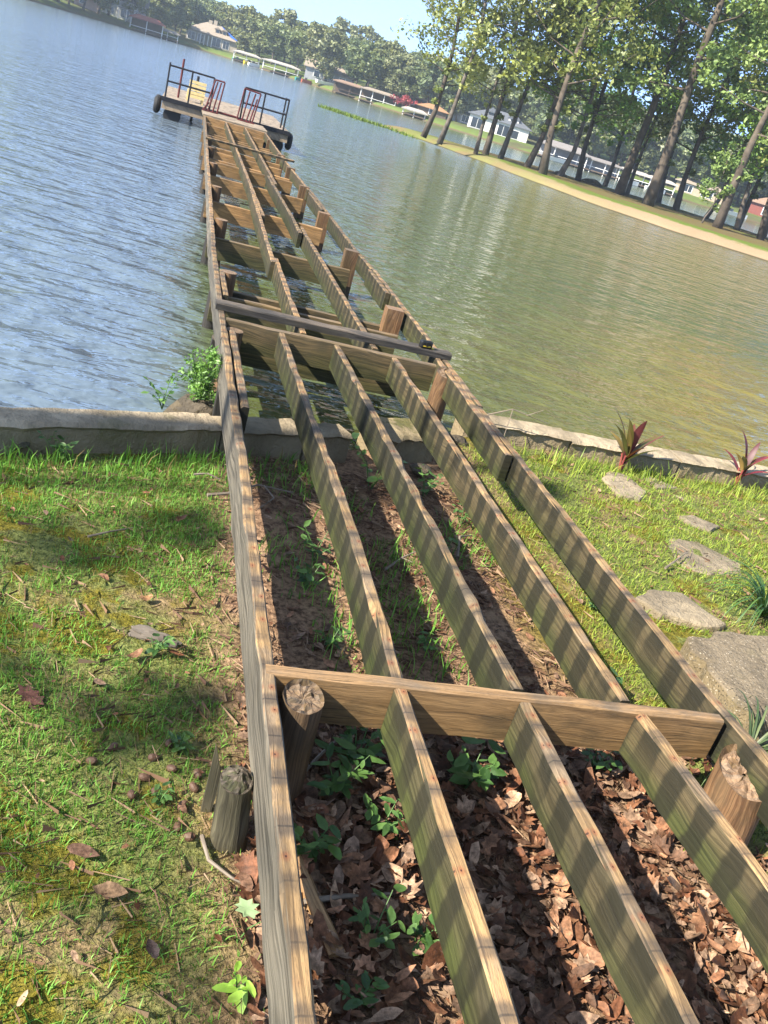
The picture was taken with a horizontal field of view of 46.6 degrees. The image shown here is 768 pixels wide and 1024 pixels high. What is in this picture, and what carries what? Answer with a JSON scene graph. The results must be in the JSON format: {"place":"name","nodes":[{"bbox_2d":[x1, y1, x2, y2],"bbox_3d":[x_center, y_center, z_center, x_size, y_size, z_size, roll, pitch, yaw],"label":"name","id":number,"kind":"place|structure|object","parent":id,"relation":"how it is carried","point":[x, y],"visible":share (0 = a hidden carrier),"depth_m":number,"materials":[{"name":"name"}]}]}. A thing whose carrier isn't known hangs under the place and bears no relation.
{"place":"outdoors","nodes":[
{"label":"outdoors","id":0,"kind":"place"},
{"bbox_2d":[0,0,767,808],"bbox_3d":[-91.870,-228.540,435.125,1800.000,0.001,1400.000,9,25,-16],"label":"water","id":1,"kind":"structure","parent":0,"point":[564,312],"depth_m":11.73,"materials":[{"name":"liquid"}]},
{"bbox_2d":[129,14,165,38],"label":"boathouse","id":2,"kind":"object","parent":1,"relation":"in","point":[149,25],"visible":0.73,"depth_m":179.91,"materials":[{"name":"white"}]},
{"bbox_2d":[163,394,213,415],"bbox_3d":[-1.046,-0.528,4.939,0.346,0.229,0.267,9,25,-16],"label":"rock","id":3,"kind":"object","parent":1,"relation":"in","point":[184,404],"visible":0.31,"depth_m":4.84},
{"bbox_2d":[167,345,222,405],"bbox_3d":[-0.997,-0.755,4.869,0.357,0.379,0.257,20,24,6],"label":"shrub","id":4,"kind":"object","parent":3,"relation":"on","point":[202,389],"visible":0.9,"depth_m":4.85,"materials":[{"name":"green plant"}]},
{"bbox_2d":[153,59,292,150],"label":"floating platform","id":5,"kind":"structure","parent":1,"relation":"on","point":[176,104],"depth_m":21.42,"materials":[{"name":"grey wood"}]},
{"bbox_2d":[332,79,362,96],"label":"boathouse","id":6,"kind":"object","parent":1,"relation":"in","point":[346,88],"visible":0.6,"depth_m":166.86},
{"bbox_2d":[359,86,396,105],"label":"boathouse","id":7,"kind":"object","parent":1,"relation":"in","point":[375,94],"visible":0.56,"depth_m":164.73,"materials":[{"name":"white"}]},
{"bbox_2d":[537,140,590,169],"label":"boathouse","id":8,"kind":"object","parent":1,"relation":"in","point":[561,150],"visible":0.41,"depth_m":150.80,"materials":[{"name":"white"}]},
{"bbox_2d":[574,154,622,179],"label":"boathouse","id":9,"kind":"object","parent":1,"relation":"in","point":[601,166],"visible":0.69,"depth_m":151.01,"materials":[{"name":"white"}]},
{"bbox_2d":[0,437,767,1023],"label":"ground","id":10,"kind":"structure","parent":0,"point":[306,615],"depth_m":2.76,"materials":[{"name":"plant"}]},
{"bbox_2d":[16,684,43,705],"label":"fallen leaf","id":11,"kind":"object","parent":10,"relation":"on","point":[29,694],"visible":1,"depth_m":2.50,"materials":[{"name":"brown plant"}]},
{"bbox_2d":[92,881,127,897],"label":"fallen leaf","id":12,"kind":"object","parent":10,"relation":"on","point":[112,889],"visible":1,"depth_m":2.02,"materials":[{"name":"brown plant"}]},
{"bbox_2d":[0,439,225,488],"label":"tall grass","id":13,"kind":"structure","parent":10,"relation":"on","point":[48,460],"depth_m":3.90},
{"bbox_2d":[0,450,260,1023],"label":"grass","id":14,"kind":"structure","parent":10,"relation":"on","point":[115,664],"depth_m":2.64,"materials":[{"name":"plant"}]},
{"bbox_2d":[128,624,181,648],"bbox_3d":[-0.748,0.408,2.920,0.181,0.041,0.061,18,24,2],"label":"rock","id":15,"kind":"object","parent":10,"relation":"on","point":[142,632],"visible":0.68,"depth_m":2.90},
{"bbox_2d":[0,407,352,462],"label":"retaining wall","id":16,"kind":"structure","parent":10,"relation":"on","point":[104,431],"depth_m":4.14,"materials":[{"name":"concrete"}]},
{"bbox_2d":[168,731,195,756],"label":"weed sprig","id":17,"kind":"object","parent":10,"relation":"on","point":[184,736],"visible":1,"depth_m":2.50,"materials":[{"name":"green"}]},
{"bbox_2d":[201,744,220,812],"bbox_3d":[-0.440,0.694,2.313,0.035,0.210,0.040,9,25,-16],"label":"wood splinter","id":18,"kind":"object","parent":10,"relation":"on","point":[211,789],"visible":0.83,"depth_m":2.31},
{"bbox_2d":[210,764,252,854],"bbox_3d":[-0.386,0.832,2.273,0.131,0.410,0.118,9,25,-16],"label":"post stump","id":19,"kind":"object","parent":10,"relation":"on","point":[230,825],"visible":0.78,"depth_m":2.21,"materials":[{"name":"grey wood"}]},
{"bbox_2d":[212,961,255,1013],"bbox_3d":[-0.315,1.003,1.871,0.079,0.077,0.090,-1,30,-35],"label":"weed sprig","id":20,"kind":"object","parent":10,"relation":"on","point":[239,995],"visible":1,"depth_m":1.87,"materials":[{"name":"green"}]},
{"bbox_2d":[235,897,260,939],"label":"seedling","id":21,"kind":"object","parent":10,"relation":"on","point":[246,907],"visible":0.98,"depth_m":1.98,"materials":[{"name":"green"}]},
{"bbox_2d":[294,557,324,589],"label":"weed sprig","id":22,"kind":"object","parent":10,"relation":"on","point":[308,576],"visible":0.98,"depth_m":3.44,"materials":[{"name":"green"}]},
{"bbox_2d":[297,520,332,560],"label":"weed sprig","id":23,"kind":"object","parent":10,"relation":"on","point":[308,541],"visible":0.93,"depth_m":3.67,"materials":[{"name":"green"}]},
{"bbox_2d":[307,742,385,798],"bbox_3d":[-0.143,0.740,2.491,0.236,0.156,0.153,-5,32,-40],"label":"weed sprig","id":24,"kind":"object","parent":10,"relation":"on","point":[337,783],"visible":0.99,"depth_m":2.49,"materials":[{"name":"green"}]},
{"bbox_2d":[335,970,389,1009],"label":"weed sprig","id":25,"kind":"object","parent":10,"relation":"on","point":[366,980],"visible":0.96,"depth_m":1.94,"materials":[{"name":"green"}]},
{"bbox_2d":[348,884,406,948],"bbox_3d":[-0.015,0.970,2.081,0.149,0.138,0.158,9,25,-16],"label":"weed sprig","id":26,"kind":"object","parent":10,"relation":"on","point":[386,938],"visible":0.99,"depth_m":2.07,"materials":[{"name":"green"}]},
{"bbox_2d":[0,449,767,1023],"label":"pine needles","id":27,"kind":"object","parent":10,"relation":"on","point":[382,509],"visible":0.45,"depth_m":3.14,"materials":[{"name":"plant"}]},
{"bbox_2d":[0,452,767,1006],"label":"leaf crumbs","id":28,"kind":"object","parent":10,"relation":"on","point":[328,662],"visible":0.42,"depth_m":3.29,"materials":[{"name":"brown plant"}]},
{"bbox_2d":[355,416,432,463],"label":"concrete block","id":29,"kind":"structure","parent":10,"relation":"on","point":[407,440],"depth_m":5.04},
{"bbox_2d":[226,448,564,685],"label":"tall grass","id":30,"kind":"structure","parent":10,"relation":"on","point":[378,570],"depth_m":3.65,"materials":[{"name":"plant"}]},
{"bbox_2d":[407,911,438,955],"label":"weed sprig","id":31,"kind":"object","parent":10,"relation":"on","point":[426,938],"visible":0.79,"depth_m":2.13,"materials":[{"name":"green"}]},
{"bbox_2d":[199,110,767,1023],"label":"dock frame","id":32,"kind":"object","parent":10,"relation":"on","point":[713,822],"visible":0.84,"depth_m":2.75,"materials":[{"name":"brown wood"}]},
{"bbox_2d":[215,298,451,360],"bbox_3d":[-0.304,-1.176,5.786,1.575,0.049,0.114,9,25,-16],"label":"loose board","id":33,"kind":"object","parent":32,"relation":"on","point":[294,321],"visible":0.98,"depth_m":5.73,"materials":[{"name":"grey wood"}]},
{"bbox_2d":[231,723,767,1023],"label":"leaf litter","id":34,"kind":"object","parent":10,"relation":"on","point":[549,1005],"visible":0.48,"depth_m":2.30,"materials":[{"name":"brown plant"}]},
{"bbox_2d":[294,813,341,862],"bbox_3d":[-0.177,0.841,2.279,0.151,0.137,0.136,18,24,1],"label":"weed sprig","id":35,"kind":"object","parent":34,"relation":"on","point":[321,844],"visible":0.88,"depth_m":2.26,"materials":[{"name":"green"}]},
{"bbox_2d":[297,855,345,958],"bbox_3d":[-0.170,0.927,2.145,0.042,0.017,0.314,3,28,-29],"label":"wood offcut","id":36,"kind":"object","parent":34,"relation":"on","point":[310,895],"visible":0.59,"depth_m":2.13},
{"bbox_2d":[315,726,385,769],"bbox_3d":[-0.064,0.679,2.628,0.230,0.189,0.261,24,25,16],"label":"weed sprig","id":37,"kind":"object","parent":34,"relation":"on","point":[372,749],"visible":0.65,"depth_m":2.60,"materials":[{"name":"green"}]},
{"bbox_2d":[363,793,405,839],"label":"weed sprig","id":38,"kind":"object","parent":34,"relation":"on","point":[373,816],"visible":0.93,"depth_m":2.41,"materials":[{"name":"green"}]},
{"bbox_2d":[447,737,506,790],"bbox_3d":[0.268,0.782,2.680,0.176,0.150,0.203,16,24,-2],"label":"weed sprig","id":39,"kind":"object","parent":34,"relation":"on","point":[462,763],"visible":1,"depth_m":2.66,"materials":[{"name":"green"}]},
{"bbox_2d":[581,748,622,771],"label":"weed sprig","id":40,"kind":"object","parent":34,"relation":"on","point":[601,763],"visible":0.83,"depth_m":2.89,"materials":[{"name":"green"}]},
{"bbox_2d":[450,414,767,488],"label":"retaining wall","id":41,"kind":"structure","parent":10,"relation":"on","point":[535,435],"depth_m":6.05,"materials":[{"name":"concrete"}]},
{"bbox_2d":[474,436,767,505],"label":"tall grass","id":42,"kind":"structure","parent":10,"relation":"on","point":[557,460],"depth_m":5.88,"materials":[{"name":"plant"}]},
{"bbox_2d":[602,471,645,501],"bbox_3d":[1.521,-0.158,5.661,0.290,0.048,0.436,9,25,-16],"label":"stepping stone","id":43,"kind":"object","parent":10,"relation":"on","point":[619,482],"visible":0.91,"depth_m":5.62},
{"bbox_2d":[611,410,662,470],"bbox_3d":[1.632,-0.439,5.869,0.391,0.428,0.338,20,24,6],"label":"red leaved plant","id":44,"kind":"object","parent":10,"relation":"on","point":[628,443],"visible":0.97,"depth_m":5.84,"materials":[{"name":"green plant"}]},
{"bbox_2d":[635,589,725,631],"bbox_3d":[1.374,0.472,4.192,0.357,0.066,0.351,-3,31,-38],"label":"stepping stone","id":45,"kind":"object","parent":10,"relation":"on","point":[678,607],"visible":0.92,"depth_m":4.16,"materials":[{"name":"stone"}]},
{"bbox_2d":[676,515,719,533],"bbox_3d":[1.913,0.067,5.448,0.222,0.038,0.237,32,28,30],"label":"stepping stone","id":46,"kind":"object","parent":10,"relation":"on","point":[700,523],"visible":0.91,"depth_m":5.41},
{"bbox_2d":[667,538,741,575],"bbox_3d":[1.767,0.261,4.957,0.526,0.044,0.427,9,25,-16],"label":"stepping stone","id":47,"kind":"object","parent":10,"relation":"on","point":[727,565],"visible":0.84,"depth_m":4.93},
{"bbox_2d":[679,631,767,744],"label":"stepping stone","id":48,"kind":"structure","parent":10,"relation":"on","point":[721,664],"depth_m":3.62,"materials":[{"name":"stone"}]},
{"bbox_2d":[692,688,767,785],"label":"border grass","id":49,"kind":"structure","parent":10,"relation":"on","point":[755,728],"depth_m":3.22,"materials":[{"name":"green plant"}]},
{"bbox_2d":[723,430,767,483],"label":"red leaved plant","id":50,"kind":"object","parent":10,"relation":"on","point":[746,462],"visible":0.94,"depth_m":6.31,"materials":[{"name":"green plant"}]},
{"bbox_2d":[29,0,761,223],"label":"shore","id":51,"kind":"structure","parent":0,"point":[526,147],"depth_m":170.44,"materials":[{"name":"plant"}]},
{"bbox_2d":[102,0,149,22],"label":"lake house","id":52,"kind":"structure","parent":51,"relation":"on","point":[120,12],"depth_m":181.49,"materials":[{"name":"white"}]},
{"bbox_2d":[150,0,179,26],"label":"tree","id":53,"kind":"object","parent":51,"relation":"on","point":[166,17],"visible":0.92,"depth_m":188.44,"materials":[{"name":"green plant"}]},
{"bbox_2d":[168,0,195,35],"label":"tree","id":54,"kind":"object","parent":51,"relation":"on","point":[181,15],"visible":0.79,"depth_m":192.38,"materials":[{"name":"green plant"}]},
{"bbox_2d":[191,1,226,24],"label":"tree","id":55,"kind":"object","parent":51,"relation":"on","point":[209,11],"visible":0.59,"depth_m":207.17,"materials":[{"name":"green plant"}]},
{"bbox_2d":[185,20,236,52],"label":"lake house","id":56,"kind":"structure","parent":51,"relation":"on","point":[210,34],"depth_m":200.53,"materials":[{"name":"stone"}]},
{"bbox_2d":[231,4,262,55],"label":"tree","id":57,"kind":"object","parent":51,"relation":"on","point":[241,21],"visible":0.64,"depth_m":196.71,"materials":[{"name":"green plant"}]},
{"bbox_2d":[245,11,280,60],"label":"tree","id":58,"kind":"object","parent":51,"relation":"on","point":[257,45],"visible":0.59,"depth_m":192.78,"materials":[{"name":"green plant"}]},
{"bbox_2d":[256,20,291,64],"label":"tree","id":59,"kind":"object","parent":51,"relation":"on","point":[275,42],"visible":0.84,"depth_m":189.92,"materials":[{"name":"green plant"}]},
{"bbox_2d":[269,8,297,59],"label":"tree","id":60,"kind":"object","parent":51,"relation":"on","point":[289,16],"visible":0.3,"depth_m":207.04,"materials":[{"name":"green plant"}]},
{"bbox_2d":[279,27,312,72],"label":"tree","id":61,"kind":"object","parent":51,"relation":"on","point":[294,46],"visible":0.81,"depth_m":183.92,"materials":[{"name":"green plant"}]},
{"bbox_2d":[301,20,334,69],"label":"tree","id":62,"kind":"object","parent":51,"relation":"on","point":[318,29],"visible":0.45,"depth_m":179.46,"materials":[{"name":"green plant"}]},
{"bbox_2d":[305,29,349,79],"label":"tree","id":63,"kind":"object","parent":51,"relation":"on","point":[336,41],"visible":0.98,"depth_m":175.57,"materials":[{"name":"green plant"}]},
{"bbox_2d":[304,57,352,83],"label":"lake house","id":64,"kind":"structure","parent":51,"relation":"on","point":[312,71],"depth_m":179.48,"materials":[{"name":"white"}]},
{"bbox_2d":[325,15,359,66],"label":"tree","id":65,"kind":"object","parent":51,"relation":"on","point":[341,24],"visible":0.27,"depth_m":213.76,"materials":[{"name":"green plant"}]},
{"bbox_2d":[343,37,377,82],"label":"tree","id":66,"kind":"object","parent":51,"relation":"on","point":[350,69],"visible":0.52,"depth_m":174.31,"materials":[{"name":"green plant"}]},
{"bbox_2d":[347,43,394,86],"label":"tree","id":67,"kind":"object","parent":51,"relation":"on","point":[375,60],"visible":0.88,"depth_m":167.69,"materials":[{"name":"green plant"}]},
{"bbox_2d":[372,39,410,91],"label":"tree","id":68,"kind":"object","parent":51,"relation":"on","point":[394,48],"visible":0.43,"depth_m":168.23,"materials":[{"name":"green plant"}]},
{"bbox_2d":[382,52,420,103],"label":"tree","id":69,"kind":"object","parent":51,"relation":"on","point":[393,84],"visible":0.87,"depth_m":164.01,"materials":[{"name":"green plant"}]},
{"bbox_2d":[396,66,427,106],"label":"tree","id":70,"kind":"object","parent":51,"relation":"on","point":[412,81],"visible":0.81,"depth_m":163.56,"materials":[{"name":"green plant"}]},
{"bbox_2d":[413,58,446,102],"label":"tree","id":71,"kind":"object","parent":51,"relation":"on","point":[434,74],"visible":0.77,"depth_m":161.75,"materials":[{"name":"green plant"}]},
{"bbox_2d":[435,60,479,118],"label":"tree","id":72,"kind":"object","parent":51,"relation":"on","point":[446,98],"visible":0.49,"depth_m":159.49,"materials":[{"name":"green plant"}]},
{"bbox_2d":[447,64,486,121],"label":"tree","id":73,"kind":"object","parent":51,"relation":"on","point":[462,106],"visible":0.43,"depth_m":160.39,"materials":[{"name":"green plant"}]},
{"bbox_2d":[467,107,531,142],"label":"lake house","id":74,"kind":"structure","parent":51,"relation":"on","point":[521,131],"depth_m":159.50,"materials":[{"name":"white"}]},
{"bbox_2d":[519,91,545,138],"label":"tree","id":75,"kind":"object","parent":51,"relation":"on","point":[527,122],"visible":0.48,"depth_m":171.25,"materials":[{"name":"green plant"}]},
{"bbox_2d":[529,94,572,137],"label":"tree","id":76,"kind":"object","parent":51,"relation":"on","point":[540,118],"visible":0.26,"depth_m":156.64,"materials":[{"name":"green plant"}]},
{"bbox_2d":[570,104,621,155],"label":"tree","id":77,"kind":"object","parent":51,"relation":"on","point":[597,145],"visible":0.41,"depth_m":158.59,"materials":[{"name":"green plant"}]},
{"bbox_2d":[606,119,650,165],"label":"tree","id":78,"kind":"object","parent":51,"relation":"on","point":[624,150],"visible":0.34,"depth_m":160.63,"materials":[{"name":"green plant"}]},
{"bbox_2d":[626,114,681,177],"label":"tree","id":79,"kind":"object","parent":51,"relation":"on","point":[651,155],"visible":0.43,"depth_m":159.76,"materials":[{"name":"green plant"}]},
{"bbox_2d":[657,128,698,185],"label":"tree","id":80,"kind":"object","parent":51,"relation":"on","point":[688,135],"visible":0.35,"depth_m":159.38,"materials":[{"name":"green plant"}]},
{"bbox_2d":[675,146,713,179],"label":"tree","id":81,"kind":"object","parent":51,"relation":"on","point":[701,169],"visible":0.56,"depth_m":158.01,"materials":[{"name":"green plant"}]},
{"bbox_2d":[675,178,725,204],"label":"lake house","id":82,"kind":"structure","parent":51,"relation":"on","point":[691,188],"depth_m":159.15,"materials":[{"name":"white"}]},
{"bbox_2d":[216,0,767,136],"label":"sky","id":83,"kind":"structure","parent":0,"point":[382,14],"materials":[{"name":"white"}]},
{"bbox_2d":[387,125,767,260],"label":"peninsula","id":84,"kind":"object","parent":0,"point":[689,224],"visible":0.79,"depth_m":48.37},
{"bbox_2d":[390,0,524,137],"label":"leafy tree","id":85,"kind":"object","parent":84,"relation":"on","point":[447,70],"visible":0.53,"depth_m":55.65,"materials":[{"name":"green plant"}]},
{"bbox_2d":[426,0,570,144],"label":"leafy tree","id":86,"kind":"object","parent":84,"relation":"on","point":[479,41],"visible":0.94,"depth_m":51.19,"materials":[{"name":"green plant"}]},
{"bbox_2d":[446,0,604,154],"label":"leafy tree","id":87,"kind":"object","parent":84,"relation":"on","point":[490,136],"visible":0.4,"depth_m":54.69,"materials":[{"name":"green plant"}]},
{"bbox_2d":[460,0,604,153],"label":"leafy tree","id":88,"kind":"object","parent":84,"relation":"on","point":[493,92],"visible":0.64,"depth_m":53.38,"materials":[{"name":"green plant"}]},
{"bbox_2d":[497,0,595,158],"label":"leafy tree","id":89,"kind":"object","parent":84,"relation":"on","point":[522,99],"visible":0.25,"depth_m":55.62,"materials":[{"name":"green plant"}]},
{"bbox_2d":[494,0,671,174],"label":"leafy tree","id":90,"kind":"object","parent":84,"relation":"on","point":[589,23],"visible":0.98,"depth_m":49.86,"materials":[{"name":"green plant"}]},
{"bbox_2d":[518,0,647,168],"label":"leafy tree","id":91,"kind":"object","parent":84,"relation":"on","point":[583,93],"visible":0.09,"depth_m":57.32,"materials":[{"name":"green plant"}]},
{"bbox_2d":[502,0,677,167],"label":"leafy tree","id":92,"kind":"object","parent":84,"relation":"on","point":[559,80],"visible":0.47,"depth_m":53.39,"materials":[{"name":"green plant"}]},
{"bbox_2d":[520,0,697,176],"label":"leafy tree","id":93,"kind":"object","parent":84,"relation":"on","point":[618,81],"visible":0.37,"depth_m":56.15,"materials":[{"name":"green plant"}]},
{"bbox_2d":[557,0,717,181],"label":"leafy tree","id":94,"kind":"object","parent":84,"relation":"on","point":[596,104],"visible":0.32,"depth_m":59.67,"materials":[{"name":"green plant"}]},
{"bbox_2d":[573,0,730,186],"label":"leafy tree","id":95,"kind":"object","parent":84,"relation":"on","point":[620,139],"visible":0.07,"depth_m":65.62,"materials":[{"name":"green plant"}]},
{"bbox_2d":[613,0,764,195],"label":"pine tree","id":96,"kind":"object","parent":84,"relation":"on","point":[622,184],"visible":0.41,"depth_m":56.27,"materials":[{"name":"plant"}]},
{"bbox_2d":[617,0,763,195],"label":"leafy tree","id":97,"kind":"object","parent":84,"relation":"on","point":[638,159],"visible":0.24,"depth_m":59.75,"materials":[{"name":"green plant"}]},
{"bbox_2d":[620,0,767,206],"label":"pine tree","id":98,"kind":"object","parent":84,"relation":"on","point":[717,63],"visible":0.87,"depth_m":51.18,"materials":[{"name":"green plant"}]},
{"bbox_2d":[639,0,767,210],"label":"leafy tree","id":99,"kind":"object","parent":84,"relation":"on","point":[704,126],"visible":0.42,"depth_m":59.42,"materials":[{"name":"green plant"}]},
{"bbox_2d":[641,0,766,203],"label":"leafy tree","id":100,"kind":"object","parent":84,"relation":"on","point":[661,189],"visible":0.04,"depth_m":64.71,"materials":[{"name":"green plant"}]},
{"bbox_2d":[696,140,753,222],"bbox_3d":[19.215,-18.836,51.199,2.475,4.707,2.983,9,25,-16],"label":"sapling","id":101,"kind":"object","parent":84,"relation":"on","point":[724,171],"visible":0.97,"depth_m":50.74,"materials":[{"name":"green plant"}]},
{"bbox_2d":[683,13,767,218],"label":"leafy tree","id":102,"kind":"object","parent":84,"relation":"on","point":[716,142],"visible":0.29,"depth_m":62.56,"materials":[{"name":"green plant"}]},
{"bbox_2d":[691,1,767,230],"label":"leafy tree","id":103,"kind":"object","parent":84,"relation":"on","point":[755,165],"visible":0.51,"depth_m":56.95,"materials":[{"name":"green plant"}]},
{"bbox_2d":[700,0,767,228],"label":"pine tree","id":104,"kind":"object","parent":84,"relation":"on","point":[723,211],"visible":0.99,"depth_m":48.85,"materials":[{"name":"green plant"}]},
{"bbox_2d":[710,13,767,225],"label":"leafy tree","id":105,"kind":"object","parent":84,"relation":"on","point":[753,193],"visible":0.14,"depth_m":62.50,"materials":[{"name":"green plant"}]},
{"bbox_2d":[738,22,767,240],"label":"leafy tree","id":106,"kind":"object","parent":84,"relation":"on","point":[762,229],"visible":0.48,"depth_m":53.66,"materials":[{"name":"green plant"}]},
{"bbox_2d":[459,442,767,879],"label":"grass","id":107,"kind":"structure","parent":0,"point":[592,511],"depth_m":5.01,"materials":[{"name":"plant"}]},
{"bbox_2d":[699,551,767,630],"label":"border grass","id":108,"kind":"structure","parent":0,"point":[762,606],"depth_m":4.41,"materials":[{"name":"green plant"}]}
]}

